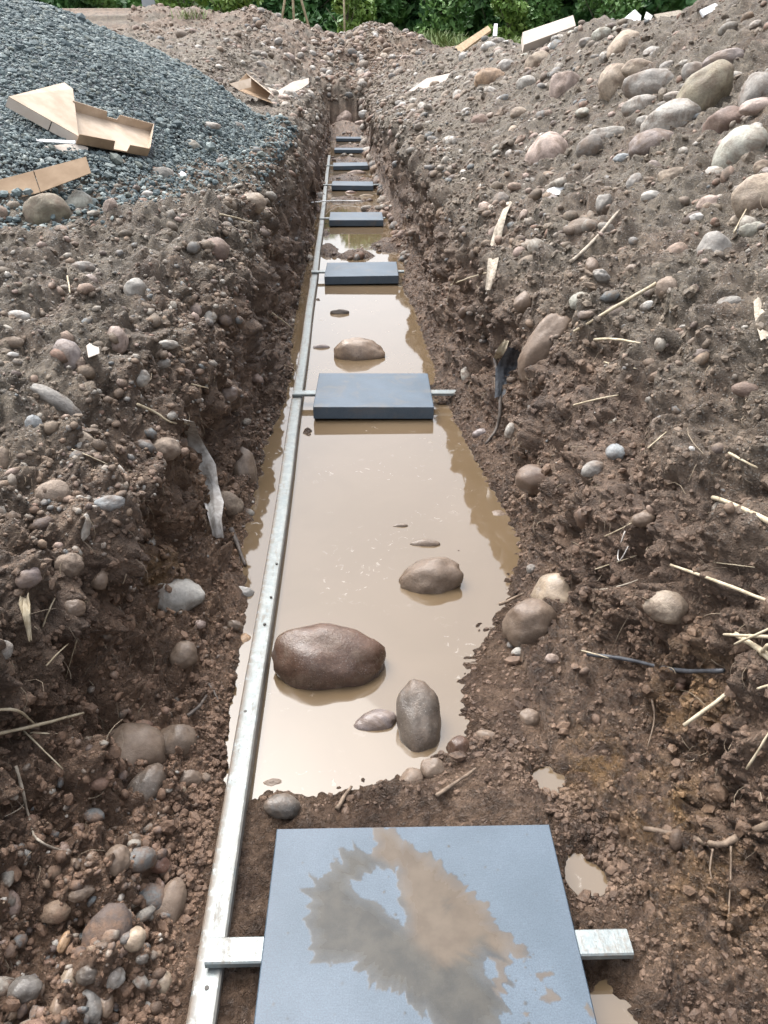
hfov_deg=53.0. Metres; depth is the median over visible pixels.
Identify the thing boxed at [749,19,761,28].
cobble
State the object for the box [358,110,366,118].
boulder
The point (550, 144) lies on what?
boulder
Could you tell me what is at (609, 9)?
shrub
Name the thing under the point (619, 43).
boulder
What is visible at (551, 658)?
cobble
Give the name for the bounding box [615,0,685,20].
tree
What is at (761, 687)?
straw stalk
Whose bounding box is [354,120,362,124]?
boulder
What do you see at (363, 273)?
paving slab
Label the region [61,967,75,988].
cobble
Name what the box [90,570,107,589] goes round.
cobble
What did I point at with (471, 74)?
cobble
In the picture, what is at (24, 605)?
wood splinter
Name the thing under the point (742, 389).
cobble
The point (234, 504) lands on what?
cobble
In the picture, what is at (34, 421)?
cobble
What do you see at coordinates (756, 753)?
straw stalk
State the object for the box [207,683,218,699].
twig
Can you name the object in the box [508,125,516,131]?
cobble
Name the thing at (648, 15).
foam board
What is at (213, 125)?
cobble
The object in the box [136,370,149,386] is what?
cobble
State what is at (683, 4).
tree
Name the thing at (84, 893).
cobble
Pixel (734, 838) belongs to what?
root
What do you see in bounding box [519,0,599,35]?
tree
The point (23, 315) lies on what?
cobble
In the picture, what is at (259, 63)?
cobble
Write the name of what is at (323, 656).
boulder
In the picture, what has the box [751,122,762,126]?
cobble
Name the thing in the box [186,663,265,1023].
steel rail
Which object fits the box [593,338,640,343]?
straw stalk
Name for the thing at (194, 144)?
cobble
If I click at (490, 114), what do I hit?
cobble
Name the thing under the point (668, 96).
cobble
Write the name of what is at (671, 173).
cobble
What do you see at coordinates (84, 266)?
cobble
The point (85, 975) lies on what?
cobble
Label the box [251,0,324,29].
tree
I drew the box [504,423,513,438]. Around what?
cobble
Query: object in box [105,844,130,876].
cobble
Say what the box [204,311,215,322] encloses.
cobble
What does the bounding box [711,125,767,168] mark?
boulder
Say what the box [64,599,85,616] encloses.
cobble
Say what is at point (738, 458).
straw stalk
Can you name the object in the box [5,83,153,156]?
cardboard box
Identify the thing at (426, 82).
cardboard sheet
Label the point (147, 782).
boulder
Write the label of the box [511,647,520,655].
cobble
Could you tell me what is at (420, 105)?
cobble
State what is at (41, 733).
straw stalk
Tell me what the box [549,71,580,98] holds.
boulder
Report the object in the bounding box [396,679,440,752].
boulder
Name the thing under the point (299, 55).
cobble
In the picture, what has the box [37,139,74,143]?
plastic strip
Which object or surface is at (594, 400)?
straw stalk
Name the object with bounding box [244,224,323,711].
steel rail
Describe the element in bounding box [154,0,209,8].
shrub
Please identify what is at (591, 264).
cobble
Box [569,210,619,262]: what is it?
twig
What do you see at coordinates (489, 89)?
cobble
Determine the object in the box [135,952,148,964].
cobble
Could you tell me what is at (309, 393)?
cross bar
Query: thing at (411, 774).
cobble
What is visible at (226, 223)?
cobble
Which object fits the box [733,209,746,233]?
straw stalk
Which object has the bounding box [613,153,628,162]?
cobble
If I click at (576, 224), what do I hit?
cobble
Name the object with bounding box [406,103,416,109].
cobble
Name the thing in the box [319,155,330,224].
steel rail
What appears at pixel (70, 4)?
tree
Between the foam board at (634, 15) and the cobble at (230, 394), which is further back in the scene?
the foam board at (634, 15)
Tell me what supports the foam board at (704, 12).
on the ground
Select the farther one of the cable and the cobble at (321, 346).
the cobble at (321, 346)
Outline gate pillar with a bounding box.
[142,0,154,6]
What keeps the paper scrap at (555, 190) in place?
on the ground
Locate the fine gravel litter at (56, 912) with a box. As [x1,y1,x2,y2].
[0,280,299,1023]
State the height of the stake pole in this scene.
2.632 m
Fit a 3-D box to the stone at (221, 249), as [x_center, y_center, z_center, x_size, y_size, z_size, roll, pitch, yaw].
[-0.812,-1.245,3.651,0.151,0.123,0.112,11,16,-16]
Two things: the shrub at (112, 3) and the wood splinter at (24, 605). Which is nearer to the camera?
the wood splinter at (24, 605)
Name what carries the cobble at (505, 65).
on the ground
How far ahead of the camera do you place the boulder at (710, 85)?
4.14 m
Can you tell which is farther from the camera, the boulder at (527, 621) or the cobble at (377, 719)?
the boulder at (527, 621)
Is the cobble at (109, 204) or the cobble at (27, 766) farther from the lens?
the cobble at (109, 204)
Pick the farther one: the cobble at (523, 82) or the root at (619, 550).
the cobble at (523, 82)
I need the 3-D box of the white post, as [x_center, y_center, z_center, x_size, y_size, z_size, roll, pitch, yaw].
[2.191,-9.491,15.174,0.087,0.250,0.327,3,30,6]
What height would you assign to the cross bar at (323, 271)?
0.015 m
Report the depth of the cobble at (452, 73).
12.82 m
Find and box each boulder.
[22,193,71,225]
[30,383,81,415]
[35,480,70,502]
[53,339,81,369]
[65,190,92,208]
[110,723,165,770]
[126,763,166,806]
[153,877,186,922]
[157,579,204,614]
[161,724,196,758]
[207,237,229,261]
[232,446,256,483]
[271,623,385,689]
[334,337,384,360]
[336,110,351,121]
[347,170,364,173]
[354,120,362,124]
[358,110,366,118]
[361,205,370,211]
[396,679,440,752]
[399,557,463,593]
[474,67,504,86]
[502,598,556,646]
[515,464,548,495]
[518,313,571,381]
[524,50,548,67]
[524,131,567,165]
[531,573,570,603]
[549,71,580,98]
[576,134,602,157]
[589,126,624,138]
[591,27,610,41]
[597,63,624,101]
[606,29,639,58]
[621,58,652,77]
[621,68,673,98]
[621,94,656,116]
[628,128,673,157]
[640,98,700,132]
[642,590,688,624]
[675,59,733,110]
[681,61,701,80]
[696,231,731,252]
[701,105,742,134]
[702,48,744,67]
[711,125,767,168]
[731,172,767,217]
[737,72,767,106]
[739,97,767,115]
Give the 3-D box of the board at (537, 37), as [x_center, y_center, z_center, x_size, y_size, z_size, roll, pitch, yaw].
[2.069,-6.272,10.108,0.856,0.437,0.506,-13,32,-21]
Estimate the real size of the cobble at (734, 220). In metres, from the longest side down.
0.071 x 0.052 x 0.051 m
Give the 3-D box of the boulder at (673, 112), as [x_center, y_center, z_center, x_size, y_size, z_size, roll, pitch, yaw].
[1.597,-2.168,4.275,0.343,0.215,0.180,-7,23,23]
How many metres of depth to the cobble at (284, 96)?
13.10 m
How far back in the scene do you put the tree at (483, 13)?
28.45 m
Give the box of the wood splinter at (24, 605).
[18,593,31,641]
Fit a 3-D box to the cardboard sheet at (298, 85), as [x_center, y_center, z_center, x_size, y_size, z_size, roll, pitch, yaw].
[-1.724,-7.811,14.198,0.814,0.338,0.254,-13,32,-21]
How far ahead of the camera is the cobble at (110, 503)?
1.88 m
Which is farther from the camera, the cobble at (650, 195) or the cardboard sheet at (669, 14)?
the cardboard sheet at (669, 14)
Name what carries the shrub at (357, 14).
on the ground
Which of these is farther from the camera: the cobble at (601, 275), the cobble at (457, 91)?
the cobble at (457, 91)
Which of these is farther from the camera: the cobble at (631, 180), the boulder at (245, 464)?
the cobble at (631, 180)
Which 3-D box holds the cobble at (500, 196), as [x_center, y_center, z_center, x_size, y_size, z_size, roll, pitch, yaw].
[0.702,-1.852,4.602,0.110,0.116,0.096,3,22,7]
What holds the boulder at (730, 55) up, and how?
on the ground
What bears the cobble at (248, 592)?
on the ground
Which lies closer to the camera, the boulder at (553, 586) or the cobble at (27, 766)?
the cobble at (27, 766)
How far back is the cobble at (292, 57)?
19.54 m
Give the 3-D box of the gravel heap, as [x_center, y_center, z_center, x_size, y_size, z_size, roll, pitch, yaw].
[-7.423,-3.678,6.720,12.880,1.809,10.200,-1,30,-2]
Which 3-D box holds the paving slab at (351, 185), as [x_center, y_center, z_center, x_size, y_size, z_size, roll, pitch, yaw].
[-0.459,-4.756,11.216,0.600,0.065,0.500,0,30,-2]
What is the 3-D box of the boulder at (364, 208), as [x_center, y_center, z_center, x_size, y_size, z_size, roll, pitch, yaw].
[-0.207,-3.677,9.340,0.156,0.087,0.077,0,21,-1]
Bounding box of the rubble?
[111,1,766,295]
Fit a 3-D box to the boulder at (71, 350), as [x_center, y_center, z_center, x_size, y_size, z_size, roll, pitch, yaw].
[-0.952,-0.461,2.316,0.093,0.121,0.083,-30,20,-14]
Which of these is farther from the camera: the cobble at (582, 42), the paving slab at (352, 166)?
the paving slab at (352, 166)
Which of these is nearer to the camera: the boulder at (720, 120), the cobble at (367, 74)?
the boulder at (720, 120)
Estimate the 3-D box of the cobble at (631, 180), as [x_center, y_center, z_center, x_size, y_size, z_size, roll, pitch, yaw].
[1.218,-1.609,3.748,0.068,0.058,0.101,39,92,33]
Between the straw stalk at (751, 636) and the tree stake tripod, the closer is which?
the straw stalk at (751, 636)
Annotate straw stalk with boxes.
[0,707,36,727]
[0,712,83,734]
[23,730,62,769]
[30,732,57,733]
[41,598,54,627]
[45,643,68,665]
[65,641,76,679]
[219,214,252,223]
[271,312,291,327]
[450,272,486,285]
[573,282,656,332]
[573,395,618,405]
[581,650,608,658]
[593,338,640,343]
[595,555,636,569]
[604,523,631,536]
[647,431,666,448]
[670,564,765,600]
[683,643,767,726]
[711,495,767,523]
[714,562,754,567]
[723,633,767,638]
[728,452,757,467]
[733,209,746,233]
[734,628,767,645]
[734,632,767,660]
[745,733,767,769]
[756,684,767,689]
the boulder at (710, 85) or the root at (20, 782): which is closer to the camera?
the root at (20, 782)
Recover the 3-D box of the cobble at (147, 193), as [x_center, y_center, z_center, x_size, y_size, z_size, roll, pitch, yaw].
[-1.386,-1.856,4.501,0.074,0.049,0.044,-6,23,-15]
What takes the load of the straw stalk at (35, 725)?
on the ground
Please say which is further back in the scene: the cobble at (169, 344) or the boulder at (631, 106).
the boulder at (631, 106)
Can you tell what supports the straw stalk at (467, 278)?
on the ground
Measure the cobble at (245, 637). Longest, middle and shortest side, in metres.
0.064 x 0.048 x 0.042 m
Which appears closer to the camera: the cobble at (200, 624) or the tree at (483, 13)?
the cobble at (200, 624)
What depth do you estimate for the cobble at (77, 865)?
1.49 m
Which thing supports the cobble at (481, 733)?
on the ground
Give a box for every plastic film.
[176,418,223,537]
[495,347,519,397]
[754,297,767,339]
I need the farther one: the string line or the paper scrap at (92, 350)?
the string line
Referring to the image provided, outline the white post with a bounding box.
[492,24,497,37]
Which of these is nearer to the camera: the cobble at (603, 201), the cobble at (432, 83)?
the cobble at (603, 201)
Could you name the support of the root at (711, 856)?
on the ground
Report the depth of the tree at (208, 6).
28.97 m
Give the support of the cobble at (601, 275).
on the ground
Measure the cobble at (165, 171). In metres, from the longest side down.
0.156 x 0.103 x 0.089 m
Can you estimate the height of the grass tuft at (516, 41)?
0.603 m
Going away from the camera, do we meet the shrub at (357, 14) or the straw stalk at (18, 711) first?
the straw stalk at (18, 711)
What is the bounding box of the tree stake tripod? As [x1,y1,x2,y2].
[281,0,309,25]
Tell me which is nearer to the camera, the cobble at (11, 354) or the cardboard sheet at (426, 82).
the cobble at (11, 354)
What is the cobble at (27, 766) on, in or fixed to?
on the ground
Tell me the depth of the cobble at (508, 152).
5.67 m
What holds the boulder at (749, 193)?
on the ground
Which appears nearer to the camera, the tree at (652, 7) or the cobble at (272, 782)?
the cobble at (272, 782)
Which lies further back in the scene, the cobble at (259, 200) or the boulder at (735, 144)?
the cobble at (259, 200)
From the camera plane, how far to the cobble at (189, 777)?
1.84 m
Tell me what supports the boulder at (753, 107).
on the ground
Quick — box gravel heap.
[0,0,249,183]
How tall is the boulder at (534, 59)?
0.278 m
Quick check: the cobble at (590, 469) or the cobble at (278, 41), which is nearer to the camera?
the cobble at (590, 469)
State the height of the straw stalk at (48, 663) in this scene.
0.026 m
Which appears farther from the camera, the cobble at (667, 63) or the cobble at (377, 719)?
the cobble at (667, 63)
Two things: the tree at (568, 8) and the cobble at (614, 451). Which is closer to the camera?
the cobble at (614, 451)
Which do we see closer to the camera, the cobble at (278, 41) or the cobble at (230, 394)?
the cobble at (230, 394)
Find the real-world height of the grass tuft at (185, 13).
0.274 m
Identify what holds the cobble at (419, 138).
on the ground
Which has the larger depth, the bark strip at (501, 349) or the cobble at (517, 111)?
the cobble at (517, 111)
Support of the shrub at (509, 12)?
on the ground
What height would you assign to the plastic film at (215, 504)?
0.484 m
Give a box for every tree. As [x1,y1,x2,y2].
[34,0,57,6]
[55,0,129,7]
[122,0,141,7]
[184,0,254,9]
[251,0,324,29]
[299,0,342,32]
[335,0,411,32]
[393,0,443,32]
[456,0,528,37]
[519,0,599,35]
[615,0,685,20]
[668,0,696,11]
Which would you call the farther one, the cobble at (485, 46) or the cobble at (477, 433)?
the cobble at (485, 46)
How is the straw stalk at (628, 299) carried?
on the ground
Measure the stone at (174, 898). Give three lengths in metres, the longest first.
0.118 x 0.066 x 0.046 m
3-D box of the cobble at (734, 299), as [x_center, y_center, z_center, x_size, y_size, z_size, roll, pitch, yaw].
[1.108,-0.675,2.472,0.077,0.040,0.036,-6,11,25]
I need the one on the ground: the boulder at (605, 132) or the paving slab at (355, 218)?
the boulder at (605, 132)
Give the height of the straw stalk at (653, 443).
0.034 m
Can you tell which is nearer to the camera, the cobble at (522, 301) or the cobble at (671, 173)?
the cobble at (522, 301)
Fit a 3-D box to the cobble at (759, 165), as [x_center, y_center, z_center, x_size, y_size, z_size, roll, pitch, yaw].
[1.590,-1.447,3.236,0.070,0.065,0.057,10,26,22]
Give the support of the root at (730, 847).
on the ground
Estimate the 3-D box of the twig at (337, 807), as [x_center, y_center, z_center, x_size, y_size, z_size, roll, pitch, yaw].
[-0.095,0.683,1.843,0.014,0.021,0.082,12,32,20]
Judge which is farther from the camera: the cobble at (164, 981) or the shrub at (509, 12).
the shrub at (509, 12)
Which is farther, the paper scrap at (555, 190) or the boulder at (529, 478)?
the paper scrap at (555, 190)
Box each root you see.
[14,765,61,849]
[136,403,188,423]
[484,358,501,444]
[599,579,637,589]
[617,531,628,560]
[643,821,767,847]
[647,699,654,746]
[709,848,716,896]
[728,846,731,913]
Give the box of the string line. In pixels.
[311,200,361,202]
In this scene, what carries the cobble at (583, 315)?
on the ground
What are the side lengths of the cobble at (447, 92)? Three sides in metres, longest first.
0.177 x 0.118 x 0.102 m
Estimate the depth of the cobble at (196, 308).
3.28 m
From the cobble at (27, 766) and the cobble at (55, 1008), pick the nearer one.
the cobble at (55, 1008)
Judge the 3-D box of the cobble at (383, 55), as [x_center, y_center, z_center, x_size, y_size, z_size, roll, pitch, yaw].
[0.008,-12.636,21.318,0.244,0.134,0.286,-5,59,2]
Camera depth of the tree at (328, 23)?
29.37 m
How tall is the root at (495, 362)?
0.267 m
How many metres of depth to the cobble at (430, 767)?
1.90 m
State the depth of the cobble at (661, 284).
2.75 m
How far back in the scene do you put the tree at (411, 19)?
28.66 m
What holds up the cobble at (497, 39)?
on the ground
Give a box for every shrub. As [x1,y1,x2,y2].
[80,0,120,7]
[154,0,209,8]
[210,0,263,12]
[326,0,376,32]
[414,0,473,39]
[485,0,534,40]
[501,0,562,36]
[576,0,646,26]
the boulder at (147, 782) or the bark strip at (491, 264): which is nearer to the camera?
the boulder at (147, 782)
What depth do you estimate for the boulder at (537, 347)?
3.08 m
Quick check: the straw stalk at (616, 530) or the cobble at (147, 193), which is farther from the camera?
the cobble at (147, 193)
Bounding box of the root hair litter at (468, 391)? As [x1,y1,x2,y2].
[0,51,767,1023]
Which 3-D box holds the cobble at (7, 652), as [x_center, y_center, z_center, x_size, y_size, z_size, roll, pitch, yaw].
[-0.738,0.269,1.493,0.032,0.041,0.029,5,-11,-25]
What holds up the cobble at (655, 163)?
on the ground
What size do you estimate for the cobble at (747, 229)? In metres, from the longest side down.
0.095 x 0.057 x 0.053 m
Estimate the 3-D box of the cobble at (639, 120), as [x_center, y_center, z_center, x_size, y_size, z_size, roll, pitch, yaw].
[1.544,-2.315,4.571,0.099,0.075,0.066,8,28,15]
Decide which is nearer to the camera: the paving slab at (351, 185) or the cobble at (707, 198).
the cobble at (707, 198)
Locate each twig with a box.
[186,694,206,717]
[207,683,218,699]
[228,527,246,565]
[334,786,352,810]
[435,767,476,797]
[498,593,523,605]
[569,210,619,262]
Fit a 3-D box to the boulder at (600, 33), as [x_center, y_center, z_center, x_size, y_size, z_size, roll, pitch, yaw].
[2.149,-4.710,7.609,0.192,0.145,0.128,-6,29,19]
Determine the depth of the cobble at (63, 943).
1.40 m
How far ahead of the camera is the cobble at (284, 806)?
1.77 m
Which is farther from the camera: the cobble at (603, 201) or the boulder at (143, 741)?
the cobble at (603, 201)
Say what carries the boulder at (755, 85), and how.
on the ground
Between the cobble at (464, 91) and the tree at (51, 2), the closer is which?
the cobble at (464, 91)
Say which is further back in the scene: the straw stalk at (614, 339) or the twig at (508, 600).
the straw stalk at (614, 339)
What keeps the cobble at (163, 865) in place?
on the ground
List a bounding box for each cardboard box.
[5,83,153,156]
[230,73,275,103]
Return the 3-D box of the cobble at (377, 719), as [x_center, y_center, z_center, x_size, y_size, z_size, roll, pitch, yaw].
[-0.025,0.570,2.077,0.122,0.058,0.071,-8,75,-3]
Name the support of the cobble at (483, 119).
on the ground
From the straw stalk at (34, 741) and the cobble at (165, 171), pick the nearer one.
the straw stalk at (34, 741)
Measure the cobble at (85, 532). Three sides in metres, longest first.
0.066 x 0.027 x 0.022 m
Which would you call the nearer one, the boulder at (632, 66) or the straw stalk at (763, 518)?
the straw stalk at (763, 518)
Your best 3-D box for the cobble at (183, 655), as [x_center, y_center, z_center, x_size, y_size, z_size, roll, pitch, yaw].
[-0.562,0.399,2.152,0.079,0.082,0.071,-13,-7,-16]
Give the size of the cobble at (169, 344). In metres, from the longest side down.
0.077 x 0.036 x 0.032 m
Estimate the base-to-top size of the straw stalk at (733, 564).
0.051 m
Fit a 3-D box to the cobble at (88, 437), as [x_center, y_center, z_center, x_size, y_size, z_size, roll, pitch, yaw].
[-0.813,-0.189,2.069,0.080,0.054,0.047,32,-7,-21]
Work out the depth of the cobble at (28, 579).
1.59 m
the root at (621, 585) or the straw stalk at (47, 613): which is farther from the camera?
the root at (621, 585)
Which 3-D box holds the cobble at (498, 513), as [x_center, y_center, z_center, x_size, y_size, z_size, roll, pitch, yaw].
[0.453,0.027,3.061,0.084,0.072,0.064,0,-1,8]
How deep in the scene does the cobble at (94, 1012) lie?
1.33 m
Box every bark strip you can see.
[485,201,511,290]
[494,339,508,360]
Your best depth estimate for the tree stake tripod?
24.75 m
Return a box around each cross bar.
[204,929,633,967]
[292,390,454,396]
[311,270,403,273]
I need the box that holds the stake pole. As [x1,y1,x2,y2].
[343,0,345,31]
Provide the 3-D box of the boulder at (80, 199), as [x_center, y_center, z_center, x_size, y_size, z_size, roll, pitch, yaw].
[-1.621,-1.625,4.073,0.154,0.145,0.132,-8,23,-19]
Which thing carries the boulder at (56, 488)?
on the ground
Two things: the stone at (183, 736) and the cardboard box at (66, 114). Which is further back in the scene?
the cardboard box at (66, 114)
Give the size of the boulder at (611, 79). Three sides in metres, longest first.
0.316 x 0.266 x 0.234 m
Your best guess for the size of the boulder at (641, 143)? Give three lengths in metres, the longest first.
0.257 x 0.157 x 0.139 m
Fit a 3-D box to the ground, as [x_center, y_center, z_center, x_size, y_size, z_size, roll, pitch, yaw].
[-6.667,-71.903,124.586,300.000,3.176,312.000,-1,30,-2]
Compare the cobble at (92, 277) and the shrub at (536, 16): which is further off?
the shrub at (536, 16)
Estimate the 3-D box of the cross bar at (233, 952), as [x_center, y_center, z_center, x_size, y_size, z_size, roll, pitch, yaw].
[0.068,0.839,1.482,0.815,0.015,0.052,-1,30,-1]
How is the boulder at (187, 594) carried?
on the ground
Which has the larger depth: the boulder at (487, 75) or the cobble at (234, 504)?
the boulder at (487, 75)
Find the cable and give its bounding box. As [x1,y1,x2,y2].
[586,653,724,673]
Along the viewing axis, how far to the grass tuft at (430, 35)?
25.24 m
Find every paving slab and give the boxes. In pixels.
[254,825,596,1023]
[313,373,433,418]
[324,262,398,284]
[329,212,382,225]
[331,181,372,190]
[333,162,367,169]
[334,148,362,152]
[336,137,360,141]
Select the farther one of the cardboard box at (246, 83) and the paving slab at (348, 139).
the paving slab at (348, 139)
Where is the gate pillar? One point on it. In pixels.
(145, 3)
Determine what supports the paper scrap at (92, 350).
on the ground
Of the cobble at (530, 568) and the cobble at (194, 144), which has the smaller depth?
the cobble at (530, 568)
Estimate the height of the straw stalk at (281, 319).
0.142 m
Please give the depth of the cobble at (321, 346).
4.85 m
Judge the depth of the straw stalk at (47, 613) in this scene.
1.65 m
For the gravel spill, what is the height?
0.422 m
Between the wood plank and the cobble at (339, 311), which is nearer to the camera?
the cobble at (339, 311)
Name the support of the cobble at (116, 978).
on the ground
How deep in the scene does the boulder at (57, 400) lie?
2.20 m
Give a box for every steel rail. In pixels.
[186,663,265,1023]
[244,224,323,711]
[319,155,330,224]
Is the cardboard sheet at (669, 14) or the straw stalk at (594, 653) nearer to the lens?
the straw stalk at (594, 653)
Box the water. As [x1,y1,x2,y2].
[223,140,637,1023]
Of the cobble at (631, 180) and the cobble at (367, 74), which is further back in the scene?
the cobble at (367, 74)
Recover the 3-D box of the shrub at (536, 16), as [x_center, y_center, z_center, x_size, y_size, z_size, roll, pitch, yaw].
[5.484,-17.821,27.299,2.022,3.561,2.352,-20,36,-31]
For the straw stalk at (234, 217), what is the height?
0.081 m
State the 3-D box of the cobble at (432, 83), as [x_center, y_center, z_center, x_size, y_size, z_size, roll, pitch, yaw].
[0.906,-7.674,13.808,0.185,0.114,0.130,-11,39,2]
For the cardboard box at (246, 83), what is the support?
on the ground
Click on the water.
(361, 488)
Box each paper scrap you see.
[86,343,99,357]
[548,187,563,194]
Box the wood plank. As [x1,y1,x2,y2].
[455,26,490,51]
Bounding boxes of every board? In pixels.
[521,15,575,52]
[625,10,640,20]
[644,12,651,19]
[699,3,716,17]
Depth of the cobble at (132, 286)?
2.94 m
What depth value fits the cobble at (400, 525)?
2.96 m
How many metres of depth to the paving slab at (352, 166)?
13.22 m
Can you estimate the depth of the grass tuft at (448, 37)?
24.29 m
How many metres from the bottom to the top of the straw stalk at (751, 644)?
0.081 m
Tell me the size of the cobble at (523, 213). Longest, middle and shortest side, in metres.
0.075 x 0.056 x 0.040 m
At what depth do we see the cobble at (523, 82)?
7.80 m
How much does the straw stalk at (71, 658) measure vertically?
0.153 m
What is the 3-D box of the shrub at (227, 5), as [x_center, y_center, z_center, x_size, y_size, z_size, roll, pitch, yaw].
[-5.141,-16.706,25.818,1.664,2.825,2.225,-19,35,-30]
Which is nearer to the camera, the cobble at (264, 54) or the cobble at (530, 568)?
the cobble at (530, 568)
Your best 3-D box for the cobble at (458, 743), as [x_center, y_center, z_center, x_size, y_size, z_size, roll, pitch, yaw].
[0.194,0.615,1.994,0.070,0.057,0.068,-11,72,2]
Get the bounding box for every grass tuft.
[169,8,211,18]
[414,29,458,42]
[426,31,469,47]
[432,35,491,46]
[488,35,520,43]
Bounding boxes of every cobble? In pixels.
[0,336,23,347]
[0,446,8,468]
[1,640,12,659]
[7,352,18,356]
[7,975,42,1003]
[8,310,30,320]
[15,567,41,588]
[22,763,30,770]
[24,415,42,427]
[49,996,64,1014]
[54,552,83,576]
[57,931,70,952]
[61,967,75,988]
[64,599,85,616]
[68,884,94,902]
[70,858,80,870]
[71,261,95,271]
[75,965,96,985]
[79,431,93,441]
[81,513,90,540]
[82,989,101,1023]
[87,274,97,282]
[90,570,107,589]
[94,495,124,511]
[100,994,113,1017]
[103,198,117,211]
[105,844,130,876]
[106,967,125,989]
[107,326,128,353]
[123,278,146,295]
[124,926,145,952]
[130,833,140,839]
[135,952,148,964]
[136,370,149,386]
[141,190,152,197]
[149,167,174,178]
[151,857,170,873]
[153,437,180,460]
[157,359,170,368]
[158,971,171,993]
[159,340,178,349]
[169,640,197,669]
[179,769,201,786]
[184,139,200,152]
[188,302,201,316]
[195,620,205,628]
[203,122,220,131]
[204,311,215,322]
[221,491,243,515]
[222,386,237,402]
[223,221,231,226]
[227,620,243,630]
[236,122,244,132]
[239,586,254,596]
[240,633,250,642]
[244,192,266,213]
[256,60,266,67]
[261,51,267,57]
[263,778,281,785]
[264,793,299,819]
[274,37,282,44]
[278,94,289,99]
[283,89,297,97]
[288,53,294,60]
[295,52,304,58]
[313,344,329,347]
[325,70,332,74]
[330,309,348,313]
[354,709,396,730]
[364,71,370,76]
[380,53,387,57]
[393,523,407,526]
[399,768,423,781]
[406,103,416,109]
[410,539,439,546]
[415,134,425,143]
[417,102,425,108]
[420,758,444,777]
[430,81,438,85]
[441,90,449,95]
[446,735,469,752]
[449,71,457,77]
[453,89,460,97]
[458,52,466,61]
[460,89,466,96]
[466,71,476,77]
[471,114,488,122]
[472,428,485,437]
[476,729,494,738]
[481,41,495,51]
[484,86,496,91]
[486,112,493,117]
[490,37,504,42]
[492,510,505,515]
[493,192,508,204]
[499,59,514,70]
[502,225,507,236]
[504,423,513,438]
[505,149,511,157]
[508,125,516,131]
[510,107,525,117]
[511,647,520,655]
[513,291,531,311]
[515,75,535,88]
[519,209,527,219]
[519,708,538,724]
[526,564,535,573]
[545,653,558,663]
[568,217,598,233]
[569,292,588,309]
[575,107,588,117]
[577,310,594,319]
[578,37,589,47]
[581,460,602,477]
[585,257,598,272]
[592,269,610,282]
[595,194,611,213]
[605,443,624,459]
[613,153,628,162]
[625,264,636,270]
[626,173,642,187]
[631,510,655,527]
[635,115,646,126]
[640,190,660,200]
[640,300,652,310]
[642,46,658,56]
[649,160,660,166]
[655,276,677,298]
[657,167,683,181]
[659,60,673,67]
[663,91,678,101]
[689,212,703,220]
[693,348,708,356]
[696,195,718,209]
[716,296,741,303]
[729,215,739,225]
[731,381,758,396]
[738,221,761,237]
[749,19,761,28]
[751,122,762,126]
[753,159,767,173]
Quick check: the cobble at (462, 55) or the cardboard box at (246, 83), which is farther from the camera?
the cobble at (462, 55)
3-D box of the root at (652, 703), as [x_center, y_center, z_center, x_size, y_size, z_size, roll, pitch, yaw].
[0.667,0.525,1.913,0.016,0.077,0.092,7,31,12]
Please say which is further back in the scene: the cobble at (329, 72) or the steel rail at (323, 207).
the cobble at (329, 72)
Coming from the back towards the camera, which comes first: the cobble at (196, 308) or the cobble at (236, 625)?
the cobble at (196, 308)
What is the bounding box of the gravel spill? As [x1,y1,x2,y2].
[0,111,298,230]
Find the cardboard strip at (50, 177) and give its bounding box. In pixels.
[0,157,90,196]
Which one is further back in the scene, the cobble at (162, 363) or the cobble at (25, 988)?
the cobble at (162, 363)
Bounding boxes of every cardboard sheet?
[267,78,308,93]
[409,73,449,90]
[654,10,681,18]
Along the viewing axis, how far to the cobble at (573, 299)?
3.03 m
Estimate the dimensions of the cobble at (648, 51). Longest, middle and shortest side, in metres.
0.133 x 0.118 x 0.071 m
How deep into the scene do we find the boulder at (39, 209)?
3.69 m
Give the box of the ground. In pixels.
[0,0,767,1023]
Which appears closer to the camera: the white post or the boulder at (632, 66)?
the boulder at (632, 66)
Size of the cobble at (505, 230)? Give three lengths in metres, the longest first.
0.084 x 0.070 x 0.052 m
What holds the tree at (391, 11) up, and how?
on the ground
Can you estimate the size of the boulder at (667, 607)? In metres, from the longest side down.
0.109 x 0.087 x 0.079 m
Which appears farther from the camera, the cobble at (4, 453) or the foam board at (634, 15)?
the foam board at (634, 15)
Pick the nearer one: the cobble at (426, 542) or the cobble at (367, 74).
the cobble at (426, 542)
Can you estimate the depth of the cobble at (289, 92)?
14.07 m
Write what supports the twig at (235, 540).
on the ground
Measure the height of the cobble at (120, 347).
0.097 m

